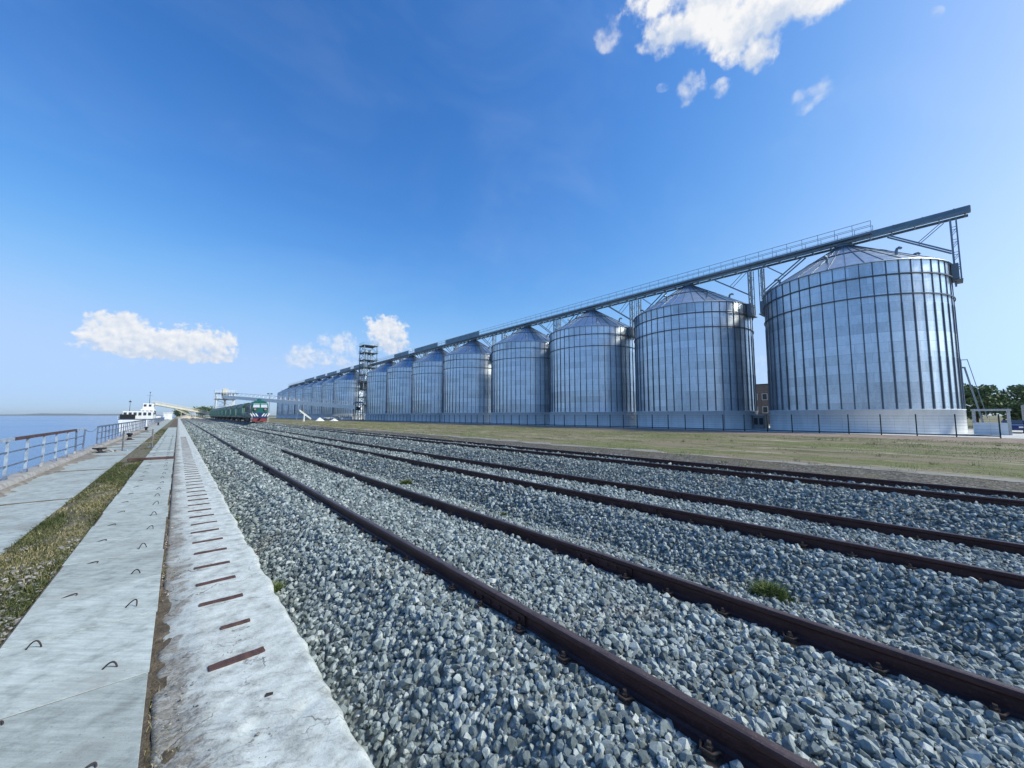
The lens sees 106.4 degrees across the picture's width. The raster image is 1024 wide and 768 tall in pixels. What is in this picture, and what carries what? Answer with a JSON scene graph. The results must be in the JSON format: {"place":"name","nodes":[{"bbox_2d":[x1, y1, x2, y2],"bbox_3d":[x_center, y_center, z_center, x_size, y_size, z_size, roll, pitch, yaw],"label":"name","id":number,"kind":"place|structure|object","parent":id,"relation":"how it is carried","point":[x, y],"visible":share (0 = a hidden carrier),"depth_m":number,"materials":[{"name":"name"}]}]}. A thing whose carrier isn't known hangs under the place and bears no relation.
{"place":"outdoors","nodes":[
{"label":"outdoors","id":0,"kind":"place"},
{"bbox_2d":[0,431,143,497],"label":"dirt ground","id":1,"kind":"structure","parent":0,"point":[59,468],"depth_m":12.66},
{"bbox_2d":[0,413,162,415],"bbox_3d":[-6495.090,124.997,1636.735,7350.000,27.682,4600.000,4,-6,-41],"label":"hills","id":2,"kind":"structure","parent":0,"point":[43,414],"depth_m":4642.77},
{"bbox_2d":[0,418,173,554],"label":"quay path","id":3,"kind":"structure","parent":0,"point":[16,520],"depth_m":8.86,"materials":[{"name":"concrete"}]},
{"bbox_2d":[0,498,67,505],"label":"path surface joint","id":4,"kind":"object","parent":3,"relation":"on","point":[31,502],"visible":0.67,"depth_m":7.78,"materials":[{"name":"concrete"}]},
{"bbox_2d":[92,447,106,452],"bbox_3d":[-19.504,3.126,18.097,0.400,0.250,0.394,0,-5,0],"label":"mooring cleat","id":5,"kind":"object","parent":3,"relation":"on","point":[99,449],"visible":0.98,"depth_m":18.04,"materials":[{"name":"black paint"}]},
{"bbox_2d":[92,450,120,452],"bbox_3d":[-19.729,3.247,18.463,1.084,0.155,1.114,-3,-6,33],"label":"joint","id":6,"kind":"object","parent":3,"relation":"on","point":[107,451],"visible":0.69,"depth_m":18.57,"materials":[{"name":"concrete"}]},
{"bbox_2d":[121,429,156,450],"bbox_3d":[-19.633,2.915,20.128,0.440,1.000,1.955,1,-5,-9],"label":"steel barrier","id":7,"kind":"object","parent":3,"relation":"on","point":[124,437],"visible":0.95,"depth_m":20.09,"materials":[{"name":"metal"}]},
{"bbox_2d":[163,412,172,418],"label":"white hut","id":8,"kind":"object","parent":3,"relation":"on","point":[167,415],"visible":0.91,"depth_m":163.19,"materials":[{"name":"paint"}]},
{"bbox_2d":[0,416,175,477],"bbox_3d":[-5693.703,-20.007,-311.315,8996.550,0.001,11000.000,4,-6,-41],"label":"river water","id":9,"kind":"structure","parent":0,"point":[13,426],"depth_m":112.34,"materials":[{"name":"liquid"}]},
{"bbox_2d":[118,392,160,432],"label":"cargo ship","id":10,"kind":"object","parent":9,"relation":"on","point":[147,411],"visible":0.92,"depth_m":121.68,"materials":[{"name":"white paint"}]},
{"bbox_2d":[0,418,175,645],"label":"soil ground","id":11,"kind":"structure","parent":0,"point":[138,453],"depth_m":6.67,"materials":[{"name":"plant"}]},
{"bbox_2d":[0,486,122,640],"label":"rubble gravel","id":12,"kind":"structure","parent":11,"relation":"on","point":[21,584],"depth_m":4.15,"materials":[{"name":"stone"}]},
{"bbox_2d":[0,418,177,767],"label":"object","id":13,"kind":"structure","parent":0,"point":[146,706],"depth_m":2.71,"materials":[{"name":"concrete"}]},
{"bbox_2d":[0,673,147,767],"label":"concrete slab","id":14,"kind":"structure","parent":13,"relation":"on","point":[101,727],"depth_m":2.13,"materials":[{"name":"concrete"}]},
{"bbox_2d":[0,612,155,718],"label":"concrete slab","id":15,"kind":"structure","parent":13,"relation":"on","point":[34,674],"depth_m":2.71,"materials":[{"name":"concrete"}]},
{"bbox_2d":[0,574,160,649],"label":"concrete slab","id":16,"kind":"structure","parent":13,"relation":"on","point":[58,615],"depth_m":3.46,"materials":[{"name":"concrete"}]},
{"bbox_2d":[38,549,163,598],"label":"concrete slab","id":17,"kind":"structure","parent":13,"relation":"on","point":[83,576],"depth_m":4.28,"materials":[{"name":"concrete"}]},
{"bbox_2d":[62,531,164,565],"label":"concrete slab","id":18,"kind":"structure","parent":13,"relation":"on","point":[110,548],"depth_m":5.08,"materials":[{"name":"concrete"}]},
{"bbox_2d":[80,517,165,542],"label":"concrete slab","id":19,"kind":"structure","parent":13,"relation":"on","point":[113,530],"depth_m":5.88,"materials":[{"name":"concrete"}]},
{"bbox_2d":[94,506,168,525],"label":"concrete slab","id":20,"kind":"structure","parent":13,"relation":"on","point":[130,515],"depth_m":6.70,"materials":[{"name":"concrete"}]},
{"bbox_2d":[103,497,168,512],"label":"concrete slab","id":21,"kind":"structure","parent":13,"relation":"on","point":[134,504],"depth_m":7.53,"materials":[{"name":"concrete"}]},
{"bbox_2d":[111,490,168,502],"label":"concrete slab","id":22,"kind":"structure","parent":13,"relation":"on","point":[140,496],"depth_m":8.28,"materials":[{"name":"concrete"}]},
{"bbox_2d":[119,483,170,493],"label":"concrete slab","id":23,"kind":"structure","parent":13,"relation":"on","point":[136,489],"depth_m":9.17,"materials":[{"name":"concrete"}]},
{"bbox_2d":[123,478,171,487],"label":"concrete slab","id":24,"kind":"structure","parent":13,"relation":"on","point":[147,482],"depth_m":9.98,"materials":[{"name":"concrete"}]},
{"bbox_2d":[127,474,170,481],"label":"concrete slab","id":25,"kind":"structure","parent":13,"relation":"on","point":[152,477],"depth_m":10.79,"materials":[{"name":"concrete"}]},
{"bbox_2d":[132,470,172,476],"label":"concrete slab","id":26,"kind":"structure","parent":13,"relation":"on","point":[151,473],"depth_m":11.53,"materials":[{"name":"concrete"}]},
{"bbox_2d":[134,467,171,472],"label":"concrete slab","id":27,"kind":"structure","parent":13,"relation":"on","point":[154,469],"depth_m":12.38,"materials":[{"name":"concrete"}]},
{"bbox_2d":[137,464,172,468],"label":"concrete slab","id":28,"kind":"structure","parent":13,"relation":"on","point":[155,466],"depth_m":13.11,"materials":[{"name":"concrete"}]},
{"bbox_2d":[140,461,172,465],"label":"concrete slab","id":29,"kind":"structure","parent":13,"relation":"on","point":[157,463],"depth_m":13.93,"materials":[{"name":"concrete"}]},
{"bbox_2d":[142,459,173,462],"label":"concrete slab","id":30,"kind":"structure","parent":13,"relation":"on","point":[158,460],"depth_m":14.83,"materials":[{"name":"concrete"}]},
{"bbox_2d":[145,455,172,457],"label":"concrete slab","id":31,"kind":"structure","parent":13,"relation":"on","point":[159,456],"depth_m":16.27,"materials":[{"name":"concrete"}]},
{"bbox_2d":[147,453,173,455],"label":"concrete slab","id":32,"kind":"structure","parent":13,"relation":"on","point":[161,454],"depth_m":17.10,"materials":[{"name":"concrete"}]},
{"bbox_2d":[149,451,174,453],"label":"concrete slab","id":33,"kind":"structure","parent":13,"relation":"on","point":[162,452],"depth_m":18.03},
{"bbox_3d":[-14.365,3.075,15.596,0.870,0.186,1.058,4,-6,-41],"label":"concrete slab","id":34,"kind":"object","parent":13,"relation":"on","visible":0},
{"bbox_2d":[127,456,174,460],"bbox_3d":[-14.240,2.943,15.125,1.360,0.080,0.216,4,-6,-39],"label":"steel channel","id":35,"kind":"object","parent":34,"relation":"on","point":[149,458],"visible":1,"depth_m":15.06,"materials":[{"name":"red paint"}]},
{"bbox_2d":[143,421,177,767],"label":"dirt gap","id":36,"kind":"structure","parent":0,"point":[163,628],"depth_m":2.80,"materials":[{"name":"soil"}]},
{"bbox_2d":[143,476,184,767],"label":"joint grass","id":37,"kind":"structure","parent":36,"relation":"on","point":[167,702],"depth_m":2.17,"materials":[{"name":"plant"}]},
{"bbox_2d":[160,477,181,600],"bbox_3d":[-5.172,2.265,5.933,0.332,0.072,14.024,4,-6,-41],"label":"joint debris","id":38,"kind":"object","parent":36,"relation":"on","point":[167,536],"visible":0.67,"depth_m":4.47,"materials":[{"name":"soil"}]},
{"bbox_2d":[0,0,1023,415],"label":"sky","id":39,"kind":"structure","parent":0,"point":[198,198],"materials":[{"name":"blue"}]},
{"bbox_2d":[174,415,1023,479],"bbox_3d":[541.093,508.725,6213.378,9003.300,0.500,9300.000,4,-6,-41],"label":"ground","id":40,"kind":"structure","parent":0,"point":[766,448],"depth_m":24.61,"materials":[{"name":"plant"}]},
{"bbox_2d":[172,409,189,416],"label":"horizon tree","id":41,"kind":"object","parent":40,"relation":"on","point":[178,413],"visible":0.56,"depth_m":390.67,"materials":[{"name":"green plant"}]},
{"bbox_2d":[192,406,214,416],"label":"horizon tree","id":42,"kind":"object","parent":40,"relation":"on","point":[203,408],"visible":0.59,"depth_m":372.45,"materials":[{"name":"green plant"}]},
{"bbox_2d":[214,389,237,418],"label":"loading gantry","id":43,"kind":"object","parent":40,"relation":"on","point":[216,399],"visible":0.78,"depth_m":204.24,"materials":[{"name":"metal"}]},
{"bbox_2d":[224,392,357,419],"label":"transfer conveyor","id":44,"kind":"object","parent":40,"relation":"on","point":[303,403],"visible":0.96,"depth_m":182.78,"materials":[{"name":"metal"}]},
{"bbox_2d":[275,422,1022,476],"bbox_3d":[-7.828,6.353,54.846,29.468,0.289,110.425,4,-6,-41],"label":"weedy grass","id":45,"kind":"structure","parent":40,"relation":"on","point":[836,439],"depth_m":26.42,"materials":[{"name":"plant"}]},
{"bbox_2d":[339,414,1001,437],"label":"wire fence","id":46,"kind":"object","parent":40,"relation":"on","point":[744,427],"visible":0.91,"depth_m":50.33,"materials":[{"name":"metal"}]},
{"bbox_2d":[964,383,1010,421],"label":"leafy tree","id":47,"kind":"object","parent":40,"relation":"on","point":[989,400],"visible":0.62,"depth_m":62.18,"materials":[{"name":"green plant"}]},
{"bbox_2d":[994,384,1023,414],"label":"leafy tree","id":48,"kind":"object","parent":40,"relation":"on","point":[1017,390],"visible":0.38,"depth_m":66.78,"materials":[{"name":"green plant"}]},
{"bbox_2d":[996,401,1023,419],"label":"leafy tree","id":49,"kind":"object","parent":40,"relation":"on","point":[1015,412],"visible":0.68,"depth_m":59.21,"materials":[{"name":"green plant"}]},
{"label":"quay wall","id":50,"kind":"structure","parent":40,"relation":"on","visible":0},
{"bbox_2d":[0,419,167,489],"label":"kerb","id":51,"kind":"structure","parent":50,"relation":"on","point":[15,478],"depth_m":12.59,"materials":[{"name":"concrete"}]},
{"bbox_2d":[0,428,85,480],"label":"metal railing","id":52,"kind":"object","parent":51,"relation":"on","point":[7,452],"visible":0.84,"depth_m":11.68,"materials":[{"name":"metal"}]},
{"bbox_2d":[95,420,145,445],"bbox_3d":[-35.383,4.021,35.615,0.094,1.072,40.820,4,-6,-41],"label":"metal railing","id":53,"kind":"object","parent":51,"relation":"on","point":[140,422],"visible":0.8,"depth_m":26.78,"materials":[{"name":"metal"}]},
{"bbox_2d":[147,417,163,426],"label":"metal railing","id":54,"kind":"object","parent":51,"relation":"on","point":[155,421],"visible":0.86,"depth_m":70.74,"materials":[{"name":"metal"}]},
{"bbox_2d":[180,417,1023,767],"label":"ballast ground","id":55,"kind":"structure","parent":0,"point":[504,749],"depth_m":4.00,"materials":[{"name":"gravel"}]},
{"bbox_2d":[152,401,209,418],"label":"ship loader","id":56,"kind":"object","parent":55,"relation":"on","point":[178,408],"visible":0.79,"depth_m":188.37,"materials":[{"name":"beige paint"}]},
{"bbox_2d":[222,406,230,419],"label":"hopper wagon","id":57,"kind":"object","parent":55,"relation":"on","point":[224,413],"visible":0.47,"depth_m":131.02,"materials":[{"name":"green paint"}]},
{"bbox_2d":[226,405,235,419],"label":"hopper wagon","id":58,"kind":"object","parent":55,"relation":"on","point":[228,412],"visible":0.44,"depth_m":119.60,"materials":[{"name":"green paint"}]},
{"bbox_2d":[231,404,241,420],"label":"hopper wagon","id":59,"kind":"object","parent":55,"relation":"on","point":[233,411],"visible":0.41,"depth_m":108.50,"materials":[{"name":"green paint"}]},
{"bbox_2d":[236,403,249,421],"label":"hopper wagon","id":60,"kind":"object","parent":55,"relation":"on","point":[240,414],"visible":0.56,"depth_m":96.30,"materials":[{"name":"green paint"}]},
{"bbox_2d":[150,418,374,767],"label":"concrete beam","id":61,"kind":"structure","parent":55,"relation":"on","point":[221,596],"depth_m":2.70,"materials":[{"name":"concrete"}]},
{"bbox_2d":[163,631,275,766],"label":"concrete rubble","id":62,"kind":"object","parent":61,"relation":"on","point":[257,734],"visible":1,"depth_m":2.33,"materials":[{"name":"concrete"}]},
{"bbox_2d":[272,578,288,594],"bbox_3d":[-3.014,2.566,4.827,0.548,0.204,0.527,4,-6,-41],"label":"weed tuft","id":63,"kind":"object","parent":55,"relation":"on","point":[277,587],"visible":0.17,"depth_m":4.84,"materials":[{"name":"green plant"}]},
{"bbox_2d":[398,478,412,484],"bbox_3d":[-3.393,3.123,12.231,0.601,0.234,0.628,-1,-5,15],"label":"weed tuft","id":64,"kind":"object","parent":55,"relation":"on","point":[406,482],"visible":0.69,"depth_m":12.14,"materials":[{"name":"green plant"}]},
{"bbox_2d":[183,418,819,767],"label":"railway rail","id":65,"kind":"object","parent":55,"relation":"on","point":[719,739],"visible":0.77,"depth_m":2.64,"materials":[{"name":"metal"}]},
{"bbox_2d":[194,418,1023,588],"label":"railway rail","id":66,"kind":"object","parent":55,"relation":"on","point":[904,559],"visible":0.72,"depth_m":5.70,"materials":[{"name":"metal"}]},
{"bbox_2d":[197,421,1023,720],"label":"railway rail","id":67,"kind":"object","parent":55,"relation":"on","point":[1003,700],"visible":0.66,"depth_m":3.24,"materials":[{"name":"metal"}]},
{"bbox_2d":[198,418,1023,556],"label":"railway rail","id":68,"kind":"object","parent":55,"relation":"on","point":[927,534],"visible":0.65,"depth_m":6.97,"materials":[{"name":"metal"}]},
{"bbox_2d":[199,417,1023,506],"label":"railway rail","id":69,"kind":"object","parent":55,"relation":"on","point":[972,499],"visible":0.76,"depth_m":10.75,"materials":[{"name":"metal"}]},
{"bbox_2d":[243,399,269,421],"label":"diesel locomotive","id":70,"kind":"object","parent":69,"relation":"on","point":[256,411],"visible":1,"depth_m":83.47,"materials":[{"name":"green"}]},
{"bbox_2d":[201,417,1023,497],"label":"railway rail","id":71,"kind":"object","parent":55,"relation":"on","point":[965,490],"visible":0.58,"depth_m":11.90,"materials":[{"name":"metal"}]},
{"bbox_2d":[742,577,800,604],"bbox_3d":[3.139,2.523,4.730,0.727,0.203,0.770,4,-6,-41],"label":"weed tuft","id":72,"kind":"object","parent":55,"relation":"on","point":[766,588],"visible":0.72,"depth_m":4.68,"materials":[{"name":"green plant"}]},
{"bbox_2d":[203,417,1023,491],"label":"gravel path","id":73,"kind":"structure","parent":0,"point":[954,481],"depth_m":14.95,"materials":[{"name":"gravel"}]},
{"bbox_2d":[269,417,1023,438],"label":"pavement","id":74,"kind":"structure","parent":0,"point":[1018,434],"depth_m":46.99,"materials":[{"name":"concrete"}]},
{"bbox_2d":[276,386,292,417],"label":"grain silo","id":75,"kind":"object","parent":74,"relation":"on","point":[279,410],"visible":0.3,"depth_m":295.46,"materials":[{"name":"metal"}]},
{"bbox_2d":[281,385,297,417],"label":"grain silo","id":76,"kind":"object","parent":74,"relation":"on","point":[284,406],"visible":0.3,"depth_m":281.02,"materials":[{"name":"metal"}]},
{"bbox_2d":[287,383,304,417],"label":"grain silo","id":77,"kind":"object","parent":74,"relation":"on","point":[291,395],"visible":0.3,"depth_m":265.46,"materials":[{"name":"metal"}]},
{"bbox_2d":[294,381,311,417],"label":"grain silo","id":78,"kind":"object","parent":74,"relation":"on","point":[298,392],"visible":0.27,"depth_m":249.87,"materials":[{"name":"metal"}]},
{"bbox_2d":[302,379,320,418],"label":"grain silo","id":79,"kind":"object","parent":74,"relation":"on","point":[307,391],"visible":0.28,"depth_m":234.08,"materials":[{"name":"metal"}]},
{"bbox_2d":[311,376,332,418],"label":"grain silo","id":80,"kind":"object","parent":74,"relation":"on","point":[316,395],"visible":0.41,"depth_m":218.15,"materials":[{"name":"metal"}]},
{"bbox_2d":[320,373,342,418],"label":"grain silo","id":81,"kind":"object","parent":74,"relation":"on","point":[327,390],"visible":0.4,"depth_m":202.74,"materials":[{"name":"metal"}]},
{"bbox_2d":[332,370,363,418],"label":"grain silo","id":82,"kind":"object","parent":74,"relation":"on","point":[345,388],"visible":0.56,"depth_m":186.85,"materials":[{"name":"metal"}]},
{"bbox_2d":[353,401,363,419],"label":"drive station","id":83,"kind":"object","parent":74,"relation":"on","point":[357,402],"visible":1,"depth_m":170.19,"materials":[{"name":"metal"}]},
{"bbox_2d":[357,342,377,419],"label":"elevator tower","id":84,"kind":"structure","parent":74,"relation":"on","point":[366,353],"depth_m":176.48,"materials":[{"name":"metal"}]},
{"bbox_2d":[365,361,395,419],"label":"grain silo","id":85,"kind":"object","parent":74,"relation":"on","point":[376,392],"visible":0.54,"depth_m":152.99,"materials":[{"name":"metal"}]},
{"bbox_2d":[385,355,418,420],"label":"grain silo","id":86,"kind":"object","parent":74,"relation":"on","point":[398,390],"visible":0.56,"depth_m":137.69,"materials":[{"name":"metal"}]},
{"bbox_2d":[411,348,447,421],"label":"grain silo","id":87,"kind":"object","parent":74,"relation":"on","point":[427,385],"visible":0.56,"depth_m":122.29,"materials":[{"name":"metal"}]},
{"bbox_2d":[442,339,491,421],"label":"grain silo","id":88,"kind":"object","parent":74,"relation":"on","point":[467,379],"visible":0.78,"depth_m":107.15,"materials":[{"name":"metal"}]},
{"bbox_2d":[481,335,496,359],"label":"gallery support","id":89,"kind":"object","parent":88,"relation":"attached to","point":[493,340],"visible":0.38,"depth_m":109.47,"materials":[{"name":"metal"}]},
{"bbox_2d":[491,325,549,423],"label":"grain silo","id":90,"kind":"object","parent":74,"relation":"on","point":[520,372],"visible":0.73,"depth_m":89.41,"materials":[{"name":"metal"}]},
{"bbox_2d":[538,320,557,333],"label":"gallery support","id":91,"kind":"object","parent":90,"relation":"attached to","point":[549,328],"visible":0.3,"depth_m":92.77,"materials":[{"name":"metal"}]},
{"bbox_2d":[549,308,635,425],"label":"grain silo","id":92,"kind":"object","parent":74,"relation":"on","point":[592,361],"visible":0.94,"depth_m":74.24,"materials":[{"name":"metal"}]},
{"bbox_2d":[556,314,577,328],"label":"gallery support","id":93,"kind":"object","parent":92,"relation":"attached to","point":[559,325],"visible":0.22,"depth_m":90.42,"materials":[{"name":"metal"}]},
{"bbox_2d":[607,300,634,339],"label":"gallery support","id":94,"kind":"object","parent":92,"relation":"attached to","point":[630,331],"visible":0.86,"depth_m":75.88,"materials":[{"name":"metal"}]},
{"bbox_2d":[633,283,757,428],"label":"grain silo","id":95,"kind":"object","parent":74,"relation":"on","point":[694,354],"visible":0.94,"depth_m":58.66,"materials":[{"name":"metal"}]},
{"bbox_2d":[636,291,666,315],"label":"gallery support","id":96,"kind":"object","parent":95,"relation":"attached to","point":[639,307],"visible":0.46,"depth_m":74.41,"materials":[{"name":"metal"}]},
{"bbox_2d":[712,270,756,319],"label":"gallery support","id":97,"kind":"object","parent":95,"relation":"attached to","point":[751,310],"visible":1,"depth_m":60.15,"materials":[{"name":"metal"}]},
{"bbox_2d":[751,415,768,428],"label":"aeration fan","id":98,"kind":"object","parent":74,"relation":"on","point":[758,424],"visible":0.93,"depth_m":57.14},
{"bbox_2d":[762,243,967,433],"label":"grain silo","id":99,"kind":"object","parent":74,"relation":"on","point":[862,332],"visible":0.99,"depth_m":43.31,"materials":[{"name":"metal"}]},
{"bbox_2d":[289,205,970,386],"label":"conveyor gallery","id":100,"kind":"object","parent":99,"relation":"on","point":[870,235],"visible":0.88,"depth_m":63.97,"materials":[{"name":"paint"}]},
{"bbox_2d":[758,256,805,316],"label":"gallery support","id":101,"kind":"object","parent":99,"relation":"attached to","point":[762,277],"visible":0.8,"depth_m":58.35,"materials":[{"name":"metal"}]},
{"bbox_2d":[886,217,962,286],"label":"gallery support","id":102,"kind":"object","parent":99,"relation":"attached to","point":[956,275],"visible":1,"depth_m":44.33,"materials":[{"name":"metal"}]},
{"bbox_2d":[961,359,987,425],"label":"steel stairs","id":103,"kind":"structure","parent":74,"relation":"on","point":[973,394],"depth_m":49.78,"materials":[{"name":"metal"}]},
{"bbox_2d":[970,409,1012,434],"bbox_3d":[49.413,3.898,39.456,1.000,2.640,2.600,4,-6,-41],"label":"concrete shelter","id":104,"kind":"object","parent":74,"relation":"on","point":[985,428],"visible":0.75,"depth_m":39.18,"materials":[{"name":"concrete"}]},
{"bbox_2d":[1001,420,1023,432],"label":"dark car","id":105,"kind":"object","parent":74,"relation":"on","point":[1017,424],"visible":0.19,"depth_m":42.30,"materials":[{"name":"blue metal"}]},
{"bbox_2d":[271,422,1023,482],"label":"road","id":106,"kind":"structure","parent":0,"point":[904,470],"depth_m":16.52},
{"bbox_2d":[278,418,1023,443],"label":"dirt path","id":107,"kind":"structure","parent":0,"point":[962,439],"depth_m":39.70,"materials":[{"name":"soil"}]},
{"bbox_2d":[756,384,769,423],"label":"brick building","id":108,"kind":"structure","parent":0,"point":[762,400],"depth_m":88.61,"materials":[{"name":"brick"}]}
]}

